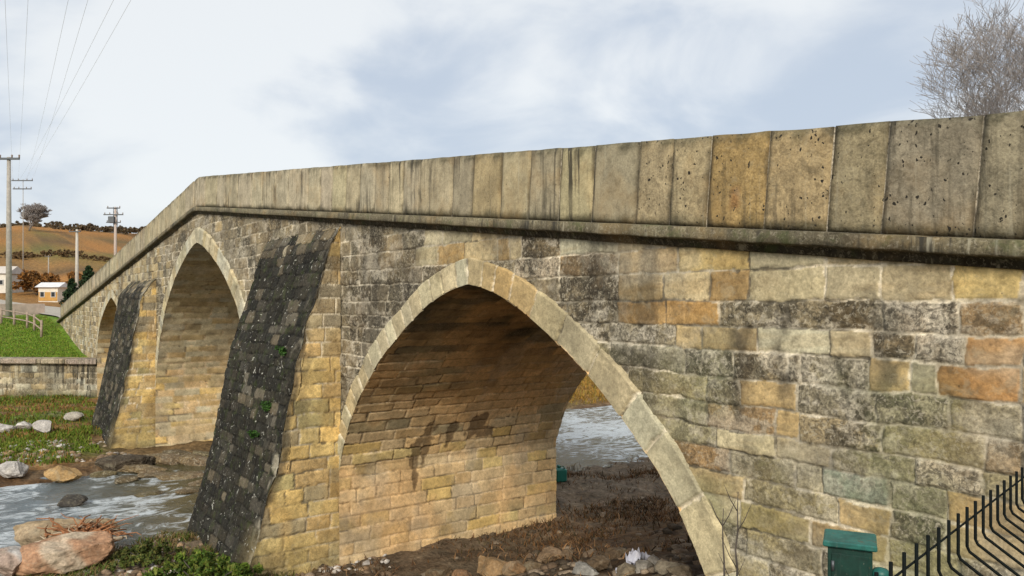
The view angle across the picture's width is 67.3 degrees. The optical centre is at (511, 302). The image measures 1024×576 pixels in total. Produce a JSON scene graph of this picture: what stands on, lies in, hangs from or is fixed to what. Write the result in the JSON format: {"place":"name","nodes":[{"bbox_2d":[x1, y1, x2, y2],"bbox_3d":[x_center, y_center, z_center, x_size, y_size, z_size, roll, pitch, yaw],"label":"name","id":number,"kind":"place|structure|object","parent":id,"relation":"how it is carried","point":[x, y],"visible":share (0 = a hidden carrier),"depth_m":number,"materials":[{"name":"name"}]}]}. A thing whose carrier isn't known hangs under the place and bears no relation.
{"place":"outdoors","nodes":[
{"label":"outdoors","id":0,"kind":"place"},
{"bbox_2d":[0,299,59,316],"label":"road","id":1,"kind":"structure","parent":0,"point":[51,310],"depth_m":78.92,"materials":[{"name":"grey asphalt"}]},
{"bbox_2d":[0,405,647,547],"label":"river water","id":2,"kind":"structure","parent":0,"point":[602,436],"depth_m":22.68,"materials":[{"name":"grey liquid"}]},
{"bbox_2d":[44,465,82,482],"bbox_3d":[-13.857,5.276,23.788,1.120,0.534,0.705,0,0,1],"label":"boulder","id":3,"kind":"object","parent":2,"relation":"in","point":[60,474],"visible":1,"depth_m":23.59,"materials":[{"name":"stone"}]},
{"bbox_2d":[57,494,87,506],"bbox_3d":[-12.095,5.461,21.197,0.758,0.342,0.512,0,0,-19],"label":"boulder","id":4,"kind":"object","parent":2,"relation":"on","point":[71,500],"visible":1,"depth_m":21.05,"materials":[{"name":"stone"}]},
{"bbox_2d":[90,470,116,477],"bbox_3d":[-13.109,5.503,24.659,0.791,0.272,0.703,0,0,-36],"label":"rock slab","id":5,"kind":"object","parent":2,"relation":"on","point":[105,473],"visible":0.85,"depth_m":24.46,"materials":[{"name":"stone"}]},
{"bbox_2d":[94,454,154,470],"bbox_3d":[-13.044,5.427,25.736,1.677,0.665,1.170,0,0,7],"label":"boulder","id":6,"kind":"object","parent":2,"relation":"on","point":[114,462],"visible":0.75,"depth_m":25.46,"materials":[{"name":"stone"}]},
{"bbox_2d":[114,475,138,483],"bbox_3d":[-12.059,5.528,24.013,0.708,0.258,0.778,0,0,-36],"label":"rock slab","id":7,"kind":"object","parent":2,"relation":"on","point":[124,479],"visible":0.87,"depth_m":23.82,"materials":[{"name":"stone"}]},
{"bbox_2d":[116,464,168,472],"bbox_3d":[-12.166,5.504,25.416,1.620,0.340,0.853,0,0,1],"label":"rock slab","id":8,"kind":"object","parent":2,"relation":"on","point":[140,468],"visible":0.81,"depth_m":25.16,"materials":[{"name":"stone"}]},
{"bbox_2d":[133,490,163,496],"bbox_3d":[-10.514,5.543,22.213,0.592,0.180,0.738,0,0,20],"label":"rock slab","id":9,"kind":"object","parent":2,"relation":"on","point":[150,493],"visible":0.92,"depth_m":22.11,"materials":[{"name":"stone"}]},
{"bbox_2d":[137,472,171,477],"bbox_3d":[-11.358,5.543,24.570,1.169,0.268,0.654,0,0,-27],"label":"rock slab","id":10,"kind":"object","parent":2,"relation":"on","point":[146,475],"visible":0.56,"depth_m":24.36,"materials":[{"name":"stone"}]},
{"bbox_2d":[144,453,179,464],"bbox_3d":[-12.056,5.448,26.649,1.632,0.425,0.883,0,0,19],"label":"rock slab","id":11,"kind":"object","parent":2,"relation":"on","point":[164,459],"visible":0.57,"depth_m":26.27,"materials":[{"name":"stone"}]},
{"bbox_2d":[162,449,191,454],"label":"rock slab","id":12,"kind":"object","parent":2,"relation":"on","point":[178,451],"visible":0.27,"depth_m":27.40,"materials":[{"name":"stone"}]},
{"bbox_2d":[154,471,203,480],"bbox_3d":[-10.472,5.527,24.452,1.714,0.257,0.872,0,0,-15],"label":"rock slab","id":13,"kind":"object","parent":2,"relation":"on","point":[183,475],"visible":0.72,"depth_m":24.21,"materials":[{"name":"stone"}]},
{"bbox_2d":[174,486,198,493],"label":"rock slab","id":14,"kind":"object","parent":2,"relation":"on","point":[189,490],"visible":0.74,"depth_m":22.43,"materials":[{"name":"stone"}]},
{"bbox_2d":[176,453,207,465],"bbox_3d":[-10.861,5.439,26.508,2.114,0.454,0.926,0,0,19],"label":"rock slab","id":15,"kind":"object","parent":2,"relation":"on","point":[195,459],"visible":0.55,"depth_m":26.15,"materials":[{"name":"stone"}]},
{"bbox_2d":[188,479,201,485],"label":"rock slab","id":16,"kind":"object","parent":2,"relation":"on","point":[196,482],"visible":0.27,"depth_m":23.30,"materials":[{"name":"stone"}]},
{"bbox_2d":[192,451,208,456],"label":"rock slab","id":17,"kind":"object","parent":2,"relation":"on","point":[204,453],"visible":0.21,"depth_m":27.30,"materials":[{"name":"stone"}]},
{"bbox_2d":[0,225,703,575],"bbox_3d":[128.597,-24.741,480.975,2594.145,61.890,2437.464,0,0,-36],"label":"ground","id":18,"kind":"structure","parent":0,"point":[37,240],"depth_m":23.17,"materials":[{"name":"soil"}]},
{"bbox_2d":[0,423,16,432],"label":"boulder","id":19,"kind":"object","parent":18,"relation":"on","point":[6,427],"visible":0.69,"depth_m":31.35,"materials":[{"name":"stone"}]},
{"bbox_2d":[0,155,19,316],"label":"utility pole","id":20,"kind":"object","parent":18,"relation":"on","point":[8,305],"visible":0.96,"depth_m":61.86,"materials":[{"name":"concrete"}]},
{"bbox_2d":[0,546,21,575],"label":"boulder","id":21,"kind":"object","parent":18,"relation":"on","point":[10,559],"visible":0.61,"depth_m":14.90,"materials":[{"name":"stone"}]},
{"bbox_2d":[0,266,24,292],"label":"house","id":22,"kind":"structure","parent":18,"relation":"on","point":[16,270],"depth_m":119.26,"materials":[{"name":"white paint"}]},
{"bbox_2d":[0,461,28,477],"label":"boulder","id":23,"kind":"object","parent":18,"relation":"on","point":[11,469],"visible":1,"depth_m":23.76,"materials":[{"name":"stone"}]},
{"bbox_2d":[0,252,30,258],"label":"hedge bush","id":24,"kind":"object","parent":18,"relation":"on","point":[14,256],"visible":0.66,"depth_m":185.94,"materials":[{"name":"brown plant"}]},
{"bbox_2d":[12,220,28,225],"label":"hedge bush","id":25,"kind":"object","parent":18,"relation":"on","point":[16,222],"visible":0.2,"depth_m":326.41,"materials":[{"name":"brown plant"}]},
{"bbox_2d":[0,308,42,336],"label":"roadside fence","id":26,"kind":"object","parent":18,"relation":"on","point":[14,318],"visible":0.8,"depth_m":54.93,"materials":[{"name":"beige wood"}]},
{"bbox_2d":[11,179,32,268],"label":"utility pole","id":27,"kind":"object","parent":18,"relation":"on","point":[23,225],"visible":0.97,"depth_m":124.95,"materials":[{"name":"concrete"}]},
{"bbox_2d":[5,8,12,170],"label":"overhead wire","id":28,"kind":"object","parent":27,"relation":"attached to","point":[8,80],"visible":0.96,"depth_m":30.70,"materials":[{"name":"grey metal"}]},
{"bbox_2d":[18,7,27,176],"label":"overhead wire","id":29,"kind":"object","parent":27,"relation":"attached to","point":[24,70],"visible":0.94,"depth_m":32.12,"materials":[{"name":"grey metal"}]},
{"bbox_2d":[29,3,67,170],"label":"overhead wire","id":30,"kind":"object","parent":27,"relation":"attached to","point":[52,72],"visible":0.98,"depth_m":31.25,"materials":[{"name":"grey metal"}]},
{"bbox_2d":[34,1,87,173],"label":"overhead wire","id":31,"kind":"object","parent":27,"relation":"attached to","point":[68,65],"visible":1,"depth_m":30.52,"materials":[{"name":"grey metal"}]},
{"bbox_2d":[14,0,113,186],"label":"overhead wire","id":32,"kind":"object","parent":27,"relation":"attached to","point":[68,89],"visible":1,"depth_m":35.10,"materials":[{"name":"grey metal"}]},
{"bbox_2d":[28,0,130,174],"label":"overhead wire","id":33,"kind":"object","parent":27,"relation":"attached to","point":[87,76],"visible":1,"depth_m":32.77,"materials":[{"name":"grey metal"}]},
{"bbox_2d":[0,304,44,314],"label":"garden wall","id":34,"kind":"structure","parent":18,"relation":"on","point":[31,309],"depth_m":68.85,"materials":[{"name":"beige concrete"}]},
{"bbox_2d":[16,421,31,429],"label":"boulder","id":35,"kind":"object","parent":18,"relation":"on","point":[23,424],"visible":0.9,"depth_m":31.65,"materials":[{"name":"stone"}]},
{"bbox_2d":[12,251,35,256],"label":"hedge bush","id":36,"kind":"object","parent":18,"relation":"on","point":[27,253],"visible":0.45,"depth_m":191.38,"materials":[{"name":"brown plant"}]},
{"bbox_2d":[19,222,46,225],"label":"hedge bush","id":37,"kind":"object","parent":18,"relation":"on","point":[25,223],"visible":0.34,"depth_m":305.50,"materials":[{"name":"brown plant"}]},
{"bbox_2d":[17,203,52,230],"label":"round tree","id":38,"kind":"object","parent":18,"relation":"on","point":[36,213],"visible":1,"depth_m":254.67,"materials":[{"name":"grey plant"}]},
{"bbox_2d":[12,269,59,294],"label":"autumn shrub","id":39,"kind":"object","parent":18,"relation":"on","point":[34,278],"visible":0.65,"depth_m":117.37,"materials":[{"name":"brown plant"}]},
{"bbox_2d":[0,316,83,357],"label":"lawn grass","id":40,"kind":"structure","parent":18,"relation":"on","point":[45,350],"depth_m":50.35,"materials":[{"name":"green plant"}]},
{"bbox_2d":[32,420,51,433],"bbox_3d":[-18.917,5.017,30.971,0.697,0.612,0.871,0,0,-36],"label":"boulder","id":41,"kind":"object","parent":18,"relation":"on","point":[42,426],"visible":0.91,"depth_m":30.78,"materials":[{"name":"stone"}]},
{"bbox_2d":[29,254,55,256],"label":"hedge bush","id":42,"kind":"object","parent":18,"relation":"on","point":[36,255],"visible":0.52,"depth_m":191.17,"materials":[{"name":"brown plant"}]},
{"bbox_2d":[33,223,56,227],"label":"hedge bush","id":43,"kind":"object","parent":18,"relation":"on","point":[45,226],"visible":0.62,"depth_m":295.65,"materials":[{"name":"brown plant"}]},
{"bbox_2d":[0,357,96,396],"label":"retaining wall","id":44,"kind":"structure","parent":18,"relation":"on","point":[43,376],"depth_m":42.33,"materials":[{"name":"stone"}]},
{"bbox_2d":[40,249,59,254],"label":"hedge bush","id":45,"kind":"object","parent":18,"relation":"on","point":[49,252],"visible":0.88,"depth_m":193.04,"materials":[{"name":"brown plant"}]},
{"bbox_2d":[35,282,66,301],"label":"house","id":46,"kind":"structure","parent":18,"relation":"on","point":[50,291],"depth_m":106.80,"materials":[{"name":"paint"}]},
{"bbox_2d":[40,291,44,296],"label":"window","id":47,"kind":"structure","parent":46,"relation":"in","point":[42,293],"depth_m":106.66,"materials":[{"name":"grey glass"}]},
{"bbox_2d":[51,291,55,296],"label":"window","id":48,"kind":"structure","parent":46,"relation":"in","point":[53,293],"depth_m":106.66,"materials":[{"name":"grey glass"}]},
{"bbox_2d":[0,393,102,465],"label":"bank grass","id":49,"kind":"structure","parent":18,"relation":"on","point":[35,400],"depth_m":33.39,"materials":[{"name":"green plant"}]},
{"bbox_2d":[46,221,64,227],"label":"hedge bush","id":50,"kind":"object","parent":18,"relation":"on","point":[57,223],"visible":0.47,"depth_m":323.41,"materials":[{"name":"brown plant"}]},
{"bbox_2d":[0,440,127,463],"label":"gravel","id":51,"kind":"structure","parent":18,"relation":"on","point":[61,452],"depth_m":27.26,"materials":[{"name":"stone"}]},
{"bbox_2d":[14,531,114,575],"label":"boulder","id":52,"kind":"object","parent":18,"relation":"on","point":[66,552],"visible":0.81,"depth_m":15.38,"materials":[{"name":"stone"}]},
{"bbox_2d":[52,225,78,230],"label":"hedge bush","id":53,"kind":"object","parent":18,"relation":"on","point":[73,228],"visible":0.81,"depth_m":284.51,"materials":[{"name":"brown plant"}]},
{"bbox_2d":[13,518,119,546],"bbox_3d":[-10.192,5.365,17.526,2.387,0.869,0.837,0,0,1],"label":"boulder","id":54,"kind":"object","parent":18,"relation":"on","point":[26,533],"visible":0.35,"depth_m":17.40,"materials":[{"name":"stone"}]},
{"bbox_2d":[36,513,140,541],"bbox_3d":[-9.260,4.980,16.989,2.352,0.678,0.861,0,0,-2],"label":"driftwood","id":55,"kind":"object","parent":54,"relation":"on","point":[89,526],"visible":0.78,"depth_m":16.87,"materials":[{"name":"brown wood"}]},
{"bbox_2d":[59,249,74,254],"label":"hedge bush","id":56,"kind":"object","parent":18,"relation":"on","point":[72,251],"visible":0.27,"depth_m":195.35,"materials":[{"name":"brown plant"}]},
{"bbox_2d":[58,278,77,304],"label":"evergreen tree","id":57,"kind":"object","parent":18,"relation":"on","point":[69,291],"visible":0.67,"depth_m":95.51,"materials":[{"name":"green plant"}]},
{"bbox_2d":[57,250,87,257],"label":"hedge bush","id":58,"kind":"object","parent":18,"relation":"on","point":[64,254],"visible":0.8,"depth_m":188.05,"materials":[{"name":"brown plant"}]},
{"bbox_2d":[63,412,83,420],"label":"boulder","id":59,"kind":"object","parent":18,"relation":"on","point":[73,416],"visible":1,"depth_m":33.79,"materials":[{"name":"stone"}]},
{"bbox_2d":[65,271,81,285],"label":"autumn shrub","id":60,"kind":"object","parent":18,"relation":"on","point":[71,275],"visible":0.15,"depth_m":121.42,"materials":[{"name":"brown plant"}]},
{"bbox_2d":[69,229,80,288],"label":"utility pole","id":61,"kind":"object","parent":18,"relation":"on","point":[76,263],"visible":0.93,"depth_m":99.86,"materials":[{"name":"concrete"}]},
{"bbox_2d":[72,265,94,294],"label":"evergreen tree","id":62,"kind":"object","parent":18,"relation":"on","point":[88,273],"visible":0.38,"depth_m":91.63,"materials":[{"name":"green plant"}]},
{"bbox_2d":[77,223,94,230],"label":"hedge bush","id":63,"kind":"object","parent":18,"relation":"on","point":[89,227],"visible":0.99,"depth_m":298.61,"materials":[{"name":"brown plant"}]},
{"bbox_2d":[82,255,107,258],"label":"hedge bush","id":64,"kind":"object","parent":18,"relation":"on","point":[95,257],"visible":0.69,"depth_m":187.04,"materials":[{"name":"brown plant"}]},
{"bbox_2d":[92,257,111,260],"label":"hedge bush","id":65,"kind":"object","parent":18,"relation":"on","point":[105,259],"visible":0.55,"depth_m":184.81,"materials":[{"name":"brown plant"}]},
{"bbox_2d":[95,226,119,232],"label":"hedge bush","id":66,"kind":"object","parent":18,"relation":"on","point":[105,229],"visible":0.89,"depth_m":307.44,"materials":[{"name":"brown plant"}]},
{"bbox_2d":[103,206,122,254],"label":"utility pole","id":67,"kind":"object","parent":18,"relation":"on","point":[113,219],"visible":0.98,"depth_m":117.82,"materials":[{"name":"concrete"}]},
{"bbox_2d":[117,225,131,232],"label":"hedge bush","id":68,"kind":"object","parent":18,"relation":"on","point":[119,227],"visible":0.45,"depth_m":326.76,"materials":[{"name":"brown plant"}]},
{"bbox_2d":[120,227,140,234],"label":"hedge bush","id":69,"kind":"object","parent":18,"relation":"on","point":[132,230],"visible":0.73,"depth_m":294.67,"materials":[{"name":"green plant"}]},
{"bbox_2d":[107,538,181,571],"bbox_3d":[-7.399,5.114,15.636,1.403,0.605,0.972,0,0,-3],"label":"bush","id":70,"kind":"object","parent":18,"relation":"on","point":[142,551],"visible":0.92,"depth_m":15.52,"materials":[{"name":"green plant"}]},
{"bbox_2d":[2,527,299,575],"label":"shrub","id":71,"kind":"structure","parent":18,"relation":"on","point":[181,535],"depth_m":16.39,"materials":[{"name":"green plant"}]},
{"bbox_2d":[142,547,264,575],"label":"bush","id":72,"kind":"object","parent":18,"relation":"on","point":[202,562],"visible":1,"depth_m":14.24,"materials":[{"name":"green plant"}]},
{"bbox_2d":[53,527,390,575],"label":"gravel","id":73,"kind":"structure","parent":18,"relation":"on","point":[137,571],"depth_m":15.48,"materials":[{"name":"stone"}]},
{"bbox_2d":[425,567,453,575],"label":"stone","id":74,"kind":"object","parent":18,"relation":"on","point":[438,571],"visible":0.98,"depth_m":14.11,"materials":[{"name":"beige stone"}]},
{"bbox_2d":[452,569,468,575],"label":"stone","id":75,"kind":"object","parent":18,"relation":"on","point":[460,572],"visible":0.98,"depth_m":13.72,"materials":[{"name":"brown stone"}]},
{"bbox_2d":[268,496,704,575],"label":"gravel","id":76,"kind":"structure","parent":18,"relation":"on","point":[676,548],"depth_m":13.90,"materials":[{"name":"gravel"}]},
{"bbox_2d":[477,555,506,575],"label":"stone","id":77,"kind":"object","parent":18,"relation":"on","point":[490,566],"visible":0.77,"depth_m":13.71,"materials":[{"name":"brown stone"}]},
{"bbox_2d":[300,455,695,575],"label":"dry growth","id":78,"kind":"object","parent":18,"relation":"on","point":[646,508],"visible":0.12,"depth_m":17.97,"materials":[{"name":"brown plant"}]},
{"bbox_2d":[502,561,525,575],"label":"stone","id":79,"kind":"object","parent":18,"relation":"on","point":[509,568],"visible":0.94,"depth_m":13.18,"materials":[{"name":"brown stone"}]},
{"bbox_2d":[523,560,542,571],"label":"stone","id":80,"kind":"object","parent":18,"relation":"on","point":[529,565],"visible":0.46,"depth_m":13.53,"materials":[{"name":"beige stone"}]},
{"bbox_2d":[57,111,1023,575],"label":"stone bridge","id":81,"kind":"structure","parent":18,"relation":"on","point":[795,343],"depth_m":9.54,"materials":[{"name":"beige stone"}]},
{"bbox_2d":[247,430,259,437],"bbox_3d":[-5.492,2.766,16.247,0.257,0.231,0.465,0,0,-36],"label":"wall fern","id":82,"kind":"object","parent":81,"relation":"attached to","point":[252,434],"depth_m":16.20,"materials":[{"name":"green plant"}]},
{"bbox_2d":[259,401,271,411],"bbox_3d":[-5.117,2.147,15.993,0.234,0.248,0.340,0,0,-36],"label":"wall fern","id":83,"kind":"object","parent":81,"relation":"attached to","point":[266,406],"depth_m":15.95,"materials":[{"name":"green plant"}]},
{"bbox_2d":[275,345,286,355],"bbox_3d":[-4.762,0.981,15.860,0.324,0.235,0.169,0,0,34],"label":"wall fern","id":84,"kind":"object","parent":81,"relation":"attached to","point":[282,351],"depth_m":15.81,"materials":[{"name":"green plant"}]},
{"bbox_2d":[537,546,562,562],"bbox_3d":[0.748,4.905,14.870,0.549,0.295,0.463,0,0,-36],"label":"stone","id":85,"kind":"object","parent":18,"relation":"on","point":[546,553],"visible":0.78,"depth_m":14.78,"materials":[{"name":"brown stone"}]},
{"bbox_2d":[556,465,566,481],"bbox_3d":[1.448,5.109,23.009,0.340,0.496,0.260,0,0,-17],"label":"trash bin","id":86,"kind":"object","parent":18,"relation":"on","point":[561,474],"visible":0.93,"depth_m":22.89,"materials":[{"name":"teal plastic"}]},
{"bbox_2d":[561,548,572,559],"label":"stone","id":87,"kind":"object","parent":18,"relation":"on","point":[564,551],"visible":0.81,"depth_m":14.56,"materials":[{"name":"brown stone"}]},
{"bbox_2d":[572,561,599,575],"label":"stone","id":88,"kind":"object","parent":18,"relation":"on","point":[582,568],"visible":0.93,"depth_m":12.09,"materials":[{"name":"grey stone"}]},
{"bbox_2d":[569,376,608,404],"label":"bank grass","id":89,"kind":"structure","parent":18,"relation":"on","point":[594,393],"depth_m":43.36,"materials":[{"name":"yellow plant"}]},
{"bbox_2d":[582,548,597,557],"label":"stone","id":90,"kind":"object","parent":18,"relation":"on","point":[585,555],"visible":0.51,"depth_m":14.13,"materials":[{"name":"beige stone"}]},
{"bbox_2d":[586,555,610,571],"bbox_3d":[1.407,4.218,12.406,0.492,0.278,0.329,0,0,-36],"label":"stone","id":91,"kind":"object","parent":18,"relation":"on","point":[599,562],"visible":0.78,"depth_m":12.28,"materials":[{"name":"brown stone"}]},
{"bbox_2d":[605,547,626,559],"bbox_3d":[1.855,4.515,13.794,0.431,0.239,0.309,0,0,-36],"label":"stone","id":92,"kind":"object","parent":18,"relation":"on","point":[615,552],"visible":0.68,"depth_m":13.71,"materials":[{"name":"beige stone"}]},
{"bbox_2d":[616,562,635,575],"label":"stone","id":93,"kind":"object","parent":18,"relation":"on","point":[623,569],"visible":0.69,"depth_m":11.08,"materials":[{"name":"beige stone"}]},
{"bbox_2d":[625,547,649,565],"bbox_3d":[2.031,4.008,12.206,0.431,0.305,0.367,0,0,1],"label":"plastic sheet","id":94,"kind":"object","parent":18,"relation":"on","point":[633,556],"visible":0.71,"depth_m":12.10,"materials":[{"name":"white plastic"}]},
{"bbox_2d":[635,560,651,572],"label":"stone","id":95,"kind":"object","parent":18,"relation":"on","point":[642,564],"visible":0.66,"depth_m":10.95,"materials":[{"name":"grey stone"}]},
{"bbox_2d":[647,554,659,565],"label":"stone","id":96,"kind":"object","parent":18,"relation":"on","point":[653,559],"visible":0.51,"depth_m":11.82,"materials":[{"name":"stone"}]},
{"bbox_2d":[653,560,677,574],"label":"stone","id":97,"kind":"object","parent":18,"relation":"on","point":[660,566],"visible":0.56,"depth_m":10.36,"materials":[{"name":"beige stone"}]},
{"bbox_2d":[666,564,692,575],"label":"stone","id":98,"kind":"object","parent":18,"relation":"on","point":[678,570],"visible":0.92,"depth_m":9.83,"materials":[{"name":"stone"}]},
{"bbox_2d":[709,500,744,575],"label":"sapling","id":99,"kind":"object","parent":18,"relation":"on","point":[722,524],"visible":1,"depth_m":7.00,"materials":[{"name":"brown plant"}]},
{"bbox_2d":[718,485,750,575],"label":"sapling","id":100,"kind":"object","parent":18,"relation":"on","point":[736,565],"visible":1,"depth_m":7.04,"materials":[{"name":"brown plant"}]},
{"bbox_2d":[823,529,877,575],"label":"utility box","id":101,"kind":"object","parent":18,"relation":"on","point":[850,553],"visible":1,"depth_m":3.08,"materials":[{"name":"green paint"}]},
{"bbox_2d":[831,553,867,575],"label":"door","id":102,"kind":"structure","parent":101,"relation":"in","point":[841,564],"depth_m":3.08,"materials":[{"name":"green paint"}]},
{"bbox_2d":[873,567,888,575],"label":"fence post","id":103,"kind":"object","parent":18,"relation":"on","point":[881,571],"visible":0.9,"depth_m":3.03,"materials":[{"name":"teal metal"}]},
{"bbox_2d":[874,467,1023,575],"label":"fence","id":104,"kind":"object","parent":18,"relation":"on","point":[917,558],"visible":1,"depth_m":2.06,"materials":[{"name":"black metal"}]},
{"bbox_2d":[909,0,1023,118],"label":"bare tree","id":105,"kind":"object","parent":18,"relation":"on","point":[998,104],"visible":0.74,"depth_m":32.33,"materials":[{"name":"grey plant"}]},
{"bbox_2d":[0,0,1023,233],"label":"sky","id":106,"kind":"structure","parent":0,"point":[180,92],"materials":[{"name":"white"}]}
]}

